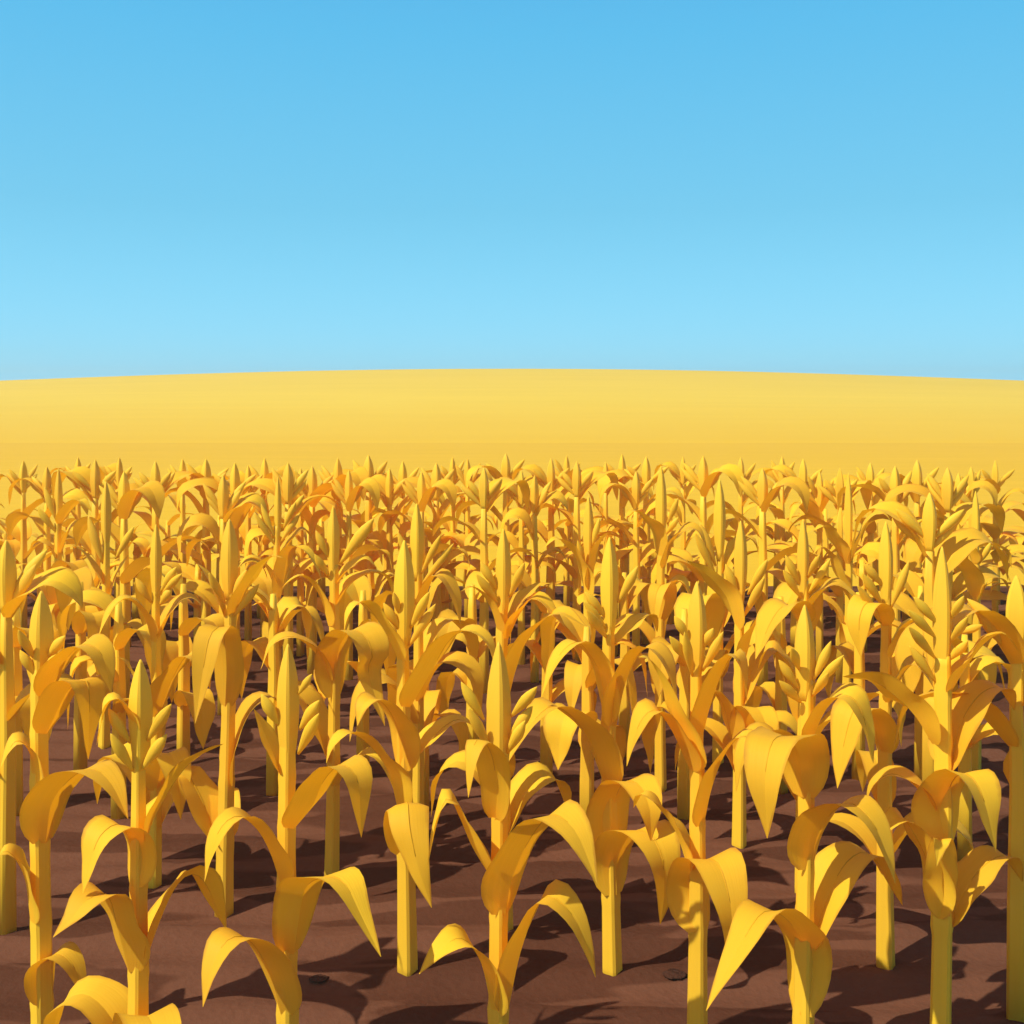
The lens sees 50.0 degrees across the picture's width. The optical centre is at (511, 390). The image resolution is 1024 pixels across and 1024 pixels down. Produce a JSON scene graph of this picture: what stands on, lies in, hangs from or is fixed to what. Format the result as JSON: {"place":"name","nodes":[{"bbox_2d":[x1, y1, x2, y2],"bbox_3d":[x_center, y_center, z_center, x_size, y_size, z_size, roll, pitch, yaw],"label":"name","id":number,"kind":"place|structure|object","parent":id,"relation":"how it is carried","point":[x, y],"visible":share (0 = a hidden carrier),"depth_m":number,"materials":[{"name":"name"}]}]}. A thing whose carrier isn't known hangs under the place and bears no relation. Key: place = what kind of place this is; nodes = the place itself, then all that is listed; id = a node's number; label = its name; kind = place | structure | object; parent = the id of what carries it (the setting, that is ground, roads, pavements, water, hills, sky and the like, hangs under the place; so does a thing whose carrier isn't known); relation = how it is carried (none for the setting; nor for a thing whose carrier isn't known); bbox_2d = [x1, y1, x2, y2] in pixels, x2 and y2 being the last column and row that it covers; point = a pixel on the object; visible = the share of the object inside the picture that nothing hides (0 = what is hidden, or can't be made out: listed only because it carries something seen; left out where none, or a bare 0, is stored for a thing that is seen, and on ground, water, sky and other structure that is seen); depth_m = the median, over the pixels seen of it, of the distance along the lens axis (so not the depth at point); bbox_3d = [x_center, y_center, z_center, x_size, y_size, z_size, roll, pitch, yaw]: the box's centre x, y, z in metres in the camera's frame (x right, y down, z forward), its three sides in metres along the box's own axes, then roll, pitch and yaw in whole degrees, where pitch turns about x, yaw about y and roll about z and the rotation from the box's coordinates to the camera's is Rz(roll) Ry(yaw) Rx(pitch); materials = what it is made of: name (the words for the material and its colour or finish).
{"place":"outdoors","nodes":[
{"label":"outdoors","id":0,"kind":"place"},
{"bbox_2d":[0,586,1023,1023],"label":"soil","id":1,"kind":"structure","parent":0,"point":[556,980],"depth_m":5.78,"materials":[{"name":"brown soil"}]},
{"bbox_2d":[0,460,63,627],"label":"corn plant","id":2,"kind":"object","parent":1,"relation":"on","point":[22,531],"visible":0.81,"depth_m":12.25,"materials":[{"name":"yellow plant"}]},
{"bbox_2d":[12,607,58,815],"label":"corn plant","id":3,"kind":"object","parent":1,"relation":"on","point":[22,719],"visible":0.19,"depth_m":7.01,"materials":[{"name":"yellow plant"}]},
{"bbox_2d":[0,540,82,934],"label":"corn plant","id":4,"kind":"object","parent":1,"relation":"on","point":[14,591],"visible":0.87,"depth_m":5.49,"materials":[{"name":"yellow plant"}]},
{"bbox_2d":[5,467,87,604],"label":"corn plant","id":5,"kind":"object","parent":1,"relation":"on","point":[13,519],"visible":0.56,"depth_m":11.78,"materials":[{"name":"yellow plant"}]},
{"bbox_2d":[20,468,97,672],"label":"corn plant","id":6,"kind":"object","parent":1,"relation":"on","point":[59,511],"visible":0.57,"depth_m":9.70,"materials":[{"name":"yellow plant"}]},
{"bbox_2d":[0,591,127,1023],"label":"corn plant","id":7,"kind":"object","parent":1,"relation":"on","point":[43,806],"visible":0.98,"depth_m":4.53,"materials":[{"name":"yellow plant"}]},
{"bbox_2d":[26,566,109,769],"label":"corn plant","id":8,"kind":"object","parent":1,"relation":"on","point":[82,621],"visible":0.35,"depth_m":7.80,"materials":[{"name":"yellow plant"}]},
{"bbox_2d":[51,460,151,663],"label":"corn plant","id":9,"kind":"object","parent":1,"relation":"on","point":[86,479],"visible":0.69,"depth_m":10.54,"materials":[{"name":"yellow plant"}]},
{"bbox_2d":[57,482,146,748],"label":"corn plant","id":10,"kind":"object","parent":1,"relation":"on","point":[103,574],"visible":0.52,"depth_m":8.32,"materials":[{"name":"yellow plant"}]},
{"bbox_2d":[59,589,167,819],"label":"corn plant","id":11,"kind":"object","parent":1,"relation":"on","point":[103,600],"visible":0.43,"depth_m":6.93,"materials":[{"name":"yellow plant"}]},
{"bbox_2d":[99,457,150,596],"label":"corn plant","id":12,"kind":"object","parent":1,"relation":"on","point":[143,543],"visible":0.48,"depth_m":12.47,"materials":[{"name":"yellow plant"}]},
{"bbox_2d":[73,471,181,714],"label":"corn plant","id":13,"kind":"object","parent":1,"relation":"on","point":[126,499],"visible":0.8,"depth_m":9.25,"materials":[{"name":"yellow plant"}]},
{"bbox_2d":[44,659,226,1023],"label":"corn plant","id":14,"kind":"object","parent":1,"relation":"on","point":[102,999],"visible":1,"depth_m":4.06,"materials":[{"name":"yellow plant"}]},
{"bbox_2d":[93,525,211,888],"bbox_3d":[-1.985,1.744,6.008,0.723,2.013,0.540,0,0,0],"label":"corn plant","id":15,"kind":"object","parent":1,"relation":"on","point":[159,768],"visible":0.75,"depth_m":6.00,"materials":[{"name":"yellow plant"}]},
{"bbox_2d":[97,461,210,615],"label":"corn plant","id":16,"kind":"object","parent":1,"relation":"on","point":[168,480],"visible":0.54,"depth_m":10.60,"materials":[{"name":"yellow plant"}]},
{"bbox_2d":[144,459,201,583],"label":"corn plant","id":17,"kind":"object","parent":1,"relation":"on","point":[181,510],"visible":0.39,"depth_m":12.39,"materials":[{"name":"yellow plant"}]},
{"bbox_2d":[134,567,223,754],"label":"corn plant","id":18,"kind":"object","parent":1,"relation":"on","point":[182,696],"visible":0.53,"depth_m":7.57,"materials":[{"name":"yellow plant"}]},
{"bbox_2d":[160,554,218,640],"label":"corn plant","id":19,"kind":"object","parent":1,"relation":"on","point":[190,572],"visible":0.26,"depth_m":11.37,"materials":[{"name":"yellow plant"}]},
{"bbox_2d":[165,459,242,625],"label":"corn plant","id":20,"kind":"object","parent":1,"relation":"on","point":[204,560],"visible":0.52,"depth_m":10.93,"materials":[{"name":"yellow plant"}]},
{"bbox_2d":[170,475,267,714],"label":"corn plant","id":21,"kind":"object","parent":1,"relation":"on","point":[223,505],"visible":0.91,"depth_m":9.26,"materials":[{"name":"yellow plant"}]},
{"bbox_2d":[176,463,272,632],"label":"corn plant","id":22,"kind":"object","parent":1,"relation":"on","point":[237,519],"visible":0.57,"depth_m":10.38,"materials":[{"name":"yellow plant"}]},
{"bbox_2d":[178,519,282,917],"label":"corn plant","id":23,"kind":"object","parent":1,"relation":"on","point":[218,651],"visible":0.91,"depth_m":5.70,"materials":[{"name":"yellow plant"}]},
{"bbox_2d":[225,465,272,640],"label":"corn plant","id":24,"kind":"object","parent":1,"relation":"on","point":[244,528],"visible":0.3,"depth_m":11.57,"materials":[{"name":"yellow plant"}]},
{"bbox_2d":[240,458,306,636],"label":"corn plant","id":25,"kind":"object","parent":1,"relation":"on","point":[264,471],"visible":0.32,"depth_m":11.70,"materials":[{"name":"yellow plant"}]},
{"bbox_2d":[236,586,324,795],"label":"corn plant","id":26,"kind":"object","parent":1,"relation":"on","point":[281,609],"visible":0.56,"depth_m":7.44,"materials":[{"name":"yellow plant"}]},
{"bbox_2d":[238,477,323,665],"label":"corn plant","id":27,"kind":"object","parent":1,"relation":"on","point":[285,550],"visible":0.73,"depth_m":8.79,"materials":[{"name":"yellow plant"}]},
{"bbox_2d":[201,644,380,1023],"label":"corn plant","id":28,"kind":"object","parent":1,"relation":"on","point":[295,901],"visible":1,"depth_m":4.00,"materials":[{"name":"yellow plant"}]},
{"bbox_2d":[240,463,343,654],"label":"corn plant","id":29,"kind":"object","parent":1,"relation":"on","point":[290,490],"visible":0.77,"depth_m":10.13,"materials":[{"name":"yellow plant"}]},
{"bbox_2d":[258,468,342,655],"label":"corn plant","id":30,"kind":"object","parent":1,"relation":"on","point":[300,644],"visible":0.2,"depth_m":11.20,"materials":[{"name":"yellow plant"}]},
{"bbox_2d":[265,466,354,674],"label":"corn plant","id":31,"kind":"object","parent":1,"relation":"on","point":[310,488],"visible":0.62,"depth_m":10.44,"materials":[{"name":"yellow plant"}]},
{"bbox_2d":[261,506,393,875],"bbox_3d":[-1.002,1.698,6.072,0.749,2.103,0.477,0,0,0],"label":"corn plant","id":32,"kind":"object","parent":1,"relation":"on","point":[368,639],"visible":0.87,"depth_m":6.11,"materials":[{"name":"yellow plant"}]},
{"bbox_2d":[293,458,382,579],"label":"corn plant","id":33,"kind":"object","parent":1,"relation":"on","point":[359,474],"visible":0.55,"depth_m":10.61,"materials":[{"name":"yellow plant"}]},
{"bbox_2d":[306,470,392,679],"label":"corn plant","id":34,"kind":"object","parent":1,"relation":"on","point":[351,495],"visible":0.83,"depth_m":10.24,"materials":[{"name":"yellow plant"}]},
{"bbox_2d":[313,575,395,763],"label":"corn plant","id":35,"kind":"object","parent":1,"relation":"on","point":[359,589],"visible":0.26,"depth_m":7.66,"materials":[{"name":"yellow plant"}]},
{"bbox_2d":[330,455,417,576],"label":"corn plant","id":36,"kind":"object","parent":1,"relation":"on","point":[370,507],"visible":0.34,"depth_m":11.27,"materials":[{"name":"yellow plant"}]},
{"bbox_2d":[355,468,434,608],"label":"corn plant","id":37,"kind":"object","parent":1,"relation":"on","point":[389,494],"visible":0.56,"depth_m":10.72,"materials":[{"name":"yellow plant"}]},
{"bbox_2d":[326,540,495,976],"bbox_3d":[-0.453,1.725,5.027,0.768,2.050,0.527,0,0,0],"label":"corn plant","id":38,"kind":"object","parent":1,"relation":"on","point":[406,826],"visible":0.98,"depth_m":5.07,"materials":[{"name":"yellow plant"}]},
{"bbox_2d":[349,503,483,804],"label":"corn plant","id":39,"kind":"object","parent":1,"relation":"on","point":[424,707],"visible":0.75,"depth_m":6.69,"materials":[{"name":"yellow plant"}]},
{"bbox_2d":[370,590,472,808],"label":"corn plant","id":40,"kind":"object","parent":1,"relation":"on","point":[461,730],"visible":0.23,"depth_m":7.12,"materials":[{"name":"yellow plant"}]},
{"bbox_2d":[375,471,470,596],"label":"corn plant","id":41,"kind":"object","parent":1,"relation":"on","point":[423,495],"visible":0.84,"depth_m":10.43,"materials":[{"name":"yellow plant"}]},
{"bbox_2d":[394,463,488,638],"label":"corn plant","id":42,"kind":"object","parent":1,"relation":"on","point":[405,527],"visible":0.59,"depth_m":10.84,"materials":[{"name":"yellow plant"}]},
{"bbox_2d":[418,457,471,612],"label":"corn plant","id":43,"kind":"object","parent":1,"relation":"on","point":[450,526],"visible":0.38,"depth_m":13.04,"materials":[{"name":"yellow plant"}]},
{"bbox_2d":[439,459,492,617],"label":"corn plant","id":44,"kind":"object","parent":1,"relation":"on","point":[475,476],"visible":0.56,"depth_m":12.90,"materials":[{"name":"yellow plant"}]},
{"bbox_2d":[436,571,496,773],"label":"corn plant","id":45,"kind":"object","parent":1,"relation":"on","point":[445,682],"visible":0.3,"depth_m":7.85,"materials":[{"name":"yellow plant"}]},
{"bbox_2d":[427,468,540,693],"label":"corn plant","id":46,"kind":"object","parent":1,"relation":"on","point":[487,494],"visible":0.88,"depth_m":9.80,"materials":[{"name":"yellow plant"}]},
{"bbox_2d":[456,453,539,548],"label":"corn plant","id":47,"kind":"object","parent":1,"relation":"on","point":[494,472],"visible":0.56,"depth_m":12.19,"materials":[{"name":"yellow plant"}]},
{"bbox_2d":[419,641,596,1023],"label":"corn plant","id":48,"kind":"object","parent":1,"relation":"on","point":[487,753],"visible":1,"depth_m":4.01,"materials":[{"name":"yellow plant"}]},
{"bbox_2d":[431,528,586,930],"bbox_3d":[-0.031,1.724,5.503,0.732,2.052,0.583,0,0,-8],"label":"corn plant","id":49,"kind":"object","parent":1,"relation":"on","point":[529,781],"visible":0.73,"depth_m":5.53,"materials":[{"name":"yellow plant"}]},
{"bbox_2d":[488,471,559,664],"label":"corn plant","id":50,"kind":"object","parent":1,"relation":"on","point":[513,491],"visible":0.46,"depth_m":10.85,"materials":[{"name":"yellow plant"}]},
{"bbox_2d":[500,475,567,682],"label":"corn plant","id":51,"kind":"object","parent":1,"relation":"on","point":[536,502],"visible":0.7,"depth_m":10.28,"materials":[{"name":"yellow plant"}]},
{"bbox_2d":[510,459,593,647],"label":"corn plant","id":52,"kind":"object","parent":1,"relation":"on","point":[543,481],"visible":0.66,"depth_m":11.35,"materials":[{"name":"yellow plant"}]},
{"bbox_2d":[508,594,596,783],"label":"corn plant","id":53,"kind":"object","parent":1,"relation":"on","point":[550,693],"visible":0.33,"depth_m":7.58,"materials":[{"name":"yellow plant"}]},
{"bbox_2d":[537,456,595,606],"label":"corn plant","id":54,"kind":"object","parent":1,"relation":"on","point":[565,534],"visible":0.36,"depth_m":13.42,"materials":[{"name":"yellow plant"}]},
{"bbox_2d":[528,461,627,660],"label":"corn plant","id":55,"kind":"object","parent":1,"relation":"on","point":[580,484],"visible":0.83,"depth_m":11.13,"materials":[{"name":"yellow plant"}]},
{"bbox_2d":[540,608,636,812],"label":"corn plant","id":56,"kind":"object","parent":1,"relation":"on","point":[559,727],"visible":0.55,"depth_m":6.50,"materials":[{"name":"yellow plant"}]},
{"bbox_2d":[530,496,647,707],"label":"corn plant","id":57,"kind":"object","parent":1,"relation":"on","point":[586,557],"visible":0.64,"depth_m":7.55,"materials":[{"name":"yellow plant"}]},
{"bbox_2d":[509,537,680,975],"bbox_3d":[0.363,1.717,4.978,0.776,2.067,0.497,0,0,0],"label":"corn plant","id":58,"kind":"object","parent":1,"relation":"on","point":[655,840],"visible":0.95,"depth_m":5.05,"materials":[{"name":"yellow plant"}]},
{"bbox_2d":[581,455,656,617],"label":"corn plant","id":59,"kind":"object","parent":1,"relation":"on","point":[623,500],"visible":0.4,"depth_m":12.46,"materials":[{"name":"yellow plant"}]},
{"bbox_2d":[591,566,652,756],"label":"corn plant","id":60,"kind":"object","parent":1,"relation":"on","point":[631,595],"visible":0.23,"depth_m":8.15,"materials":[{"name":"yellow plant"}]},
{"bbox_2d":[594,472,681,646],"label":"corn plant","id":61,"kind":"object","parent":1,"relation":"on","point":[636,496],"visible":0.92,"depth_m":10.94,"materials":[{"name":"yellow plant"}]},
{"bbox_2d":[597,457,692,644],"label":"corn plant","id":62,"kind":"object","parent":1,"relation":"on","point":[644,532],"visible":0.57,"depth_m":11.83,"materials":[{"name":"yellow plant"}]},
{"bbox_2d":[615,466,718,791],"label":"corn plant","id":63,"kind":"object","parent":1,"relation":"on","point":[662,595],"visible":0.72,"depth_m":7.47,"materials":[{"name":"yellow plant"}]},
{"bbox_2d":[642,592,724,819],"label":"corn plant","id":64,"kind":"object","parent":1,"relation":"on","point":[714,607],"visible":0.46,"depth_m":6.94,"materials":[{"name":"yellow plant"}]},
{"bbox_2d":[653,457,714,593],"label":"corn plant","id":65,"kind":"object","parent":1,"relation":"on","point":[687,488],"visible":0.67,"depth_m":13.39,"materials":[{"name":"yellow plant"}]},
{"bbox_2d":[627,581,751,1023],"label":"corn plant","id":66,"kind":"object","parent":1,"relation":"on","point":[696,879],"visible":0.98,"depth_m":4.46,"materials":[{"name":"yellow plant"}]},
{"bbox_2d":[651,456,758,646],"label":"corn plant","id":67,"kind":"object","parent":1,"relation":"on","point":[706,482],"visible":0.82,"depth_m":10.91,"materials":[{"name":"yellow plant"}]},
{"bbox_2d":[665,479,775,763],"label":"corn plant","id":68,"kind":"object","parent":1,"relation":"on","point":[724,554],"visible":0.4,"depth_m":7.97,"materials":[{"name":"yellow plant"}]},
{"bbox_2d":[675,521,797,848],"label":"corn plant","id":69,"kind":"object","parent":1,"relation":"on","point":[738,716],"visible":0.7,"depth_m":6.50,"materials":[{"name":"yellow plant"}]},
{"bbox_2d":[706,457,779,605],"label":"corn plant","id":70,"kind":"object","parent":1,"relation":"on","point":[742,500],"visible":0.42,"depth_m":12.69,"materials":[{"name":"yellow plant"}]},
{"bbox_2d":[706,468,827,690],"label":"corn plant","id":71,"kind":"object","parent":1,"relation":"on","point":[799,486],"visible":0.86,"depth_m":9.96,"materials":[{"name":"yellow plant"}]},
{"bbox_2d":[749,457,816,584],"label":"corn plant","id":72,"kind":"object","parent":1,"relation":"on","point":[776,475],"visible":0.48,"depth_m":13.13,"materials":[{"name":"yellow plant"}]},
{"bbox_2d":[744,582,822,794],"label":"corn plant","id":73,"kind":"object","parent":1,"relation":"on","point":[787,595],"visible":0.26,"depth_m":7.50,"materials":[{"name":"yellow plant"}]},
{"bbox_2d":[758,459,836,562],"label":"corn plant","id":74,"kind":"object","parent":1,"relation":"on","point":[785,471],"visible":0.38,"depth_m":11.40,"materials":[{"name":"yellow plant"}]},
{"bbox_2d":[706,605,901,1023],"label":"corn plant","id":75,"kind":"object","parent":1,"relation":"on","point":[827,877],"visible":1,"depth_m":4.27,"materials":[{"name":"yellow plant"}]},
{"bbox_2d":[734,519,877,892],"bbox_3d":[1.568,1.723,6.001,0.774,2.054,0.568,0,0,0],"label":"corn plant","id":76,"kind":"object","parent":1,"relation":"on","point":[772,613],"visible":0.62,"depth_m":5.90,"materials":[{"name":"yellow plant"}]},
{"bbox_2d":[757,543,855,647],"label":"corn plant","id":77,"kind":"object","parent":1,"relation":"on","point":[777,573],"visible":0.3,"depth_m":11.31,"materials":[{"name":"yellow plant"}]},
{"bbox_2d":[785,471,867,673],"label":"corn plant","id":78,"kind":"object","parent":1,"relation":"on","point":[817,507],"visible":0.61,"depth_m":10.46,"materials":[{"name":"yellow plant"}]},
{"bbox_2d":[788,468,871,682],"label":"corn plant","id":79,"kind":"object","parent":1,"relation":"on","point":[866,493],"visible":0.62,"depth_m":10.14,"materials":[{"name":"yellow plant"}]},
{"bbox_2d":[795,473,897,683],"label":"corn plant","id":80,"kind":"object","parent":1,"relation":"on","point":[840,544],"visible":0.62,"depth_m":9.02,"materials":[{"name":"yellow plant"}]},
{"bbox_2d":[818,577,905,780],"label":"corn plant","id":81,"kind":"object","parent":1,"relation":"on","point":[855,661],"visible":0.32,"depth_m":7.66,"materials":[{"name":"yellow plant"}]},
{"bbox_2d":[831,463,907,632],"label":"corn plant","id":82,"kind":"object","parent":1,"relation":"on","point":[871,528],"visible":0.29,"depth_m":12.29,"materials":[{"name":"yellow plant"}]},
{"bbox_2d":[837,466,942,650],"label":"corn plant","id":83,"kind":"object","parent":1,"relation":"on","point":[871,549],"visible":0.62,"depth_m":9.75,"materials":[{"name":"yellow plant"}]},
{"bbox_2d":[829,521,973,969],"bbox_3d":[1.796,1.687,5.284,0.722,2.127,0.568,0,0,0],"label":"corn plant","id":84,"kind":"object","parent":1,"relation":"on","point":[863,608],"visible":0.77,"depth_m":5.18,"materials":[{"name":"yellow plant"}]},
{"bbox_2d":[861,460,970,622],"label":"corn plant","id":85,"kind":"object","parent":1,"relation":"on","point":[917,479],"visible":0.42,"depth_m":10.48,"materials":[{"name":"yellow plant"}]},
{"bbox_2d":[879,570,961,780],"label":"corn plant","id":86,"kind":"object","parent":1,"relation":"on","point":[914,585],"visible":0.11,"depth_m":7.58,"materials":[{"name":"yellow plant"}]},
{"bbox_2d":[851,492,1008,781],"bbox_3d":[2.695,1.701,7.040,0.986,2.100,0.417,0,0,9],"label":"corn plant","id":87,"kind":"object","parent":1,"relation":"on","point":[959,545],"visible":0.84,"depth_m":6.99,"materials":[{"name":"yellow plant"}]},
{"bbox_2d":[843,546,1023,1023],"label":"corn plant","id":88,"kind":"object","parent":1,"relation":"on","point":[953,888],"visible":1,"depth_m":4.52,"materials":[{"name":"yellow plant"}]},
{"bbox_2d":[884,467,1008,634],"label":"corn plant","id":89,"kind":"object","parent":1,"relation":"on","point":[946,497],"visible":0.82,"depth_m":9.37,"materials":[{"name":"yellow plant"}]},
{"bbox_2d":[895,623,1010,861],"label":"corn plant","id":90,"kind":"object","parent":1,"relation":"on","point":[910,678],"visible":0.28,"depth_m":6.36,"materials":[{"name":"yellow plant"}]},
{"bbox_2d":[894,575,1023,1022],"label":"corn plant","id":91,"kind":"object","parent":1,"relation":"on","point":[1010,732],"visible":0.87,"depth_m":4.72,"materials":[{"name":"yellow plant"}]},
{"bbox_2d":[921,491,998,770],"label":"corn plant","id":92,"kind":"object","parent":1,"relation":"on","point":[973,576],"visible":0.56,"depth_m":7.80,"materials":[{"name":"yellow plant"}]},
{"bbox_2d":[922,473,1011,600],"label":"corn plant","id":93,"kind":"object","parent":1,"relation":"on","point":[989,487],"visible":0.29,"depth_m":10.83,"materials":[{"name":"yellow plant"}]},
{"bbox_2d":[936,467,1004,640],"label":"corn plant","id":94,"kind":"object","parent":1,"relation":"on","point":[984,511],"visible":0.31,"depth_m":11.62,"materials":[{"name":"yellow plant"}]},
{"bbox_2d":[963,461,1023,612],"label":"corn plant","id":95,"kind":"object","parent":1,"relation":"on","point":[993,531],"visible":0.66,"depth_m":12.26,"materials":[{"name":"yellow plant"}]},
{"bbox_2d":[0,369,1023,442],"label":"hill","id":96,"kind":"structure","parent":0,"point":[511,406],"depth_m":80.21,"materials":[{"name":"yellow plant"}]},
{"bbox_2d":[0,443,1023,585],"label":"field","id":97,"kind":"structure","parent":0,"point":[831,459],"depth_m":42.33,"materials":[{"name":"yellow plant"}]},
{"bbox_2d":[0,0,1023,380],"label":"sky","id":98,"kind":"structure","parent":0,"point":[187,186],"materials":[{"name":"blue"}]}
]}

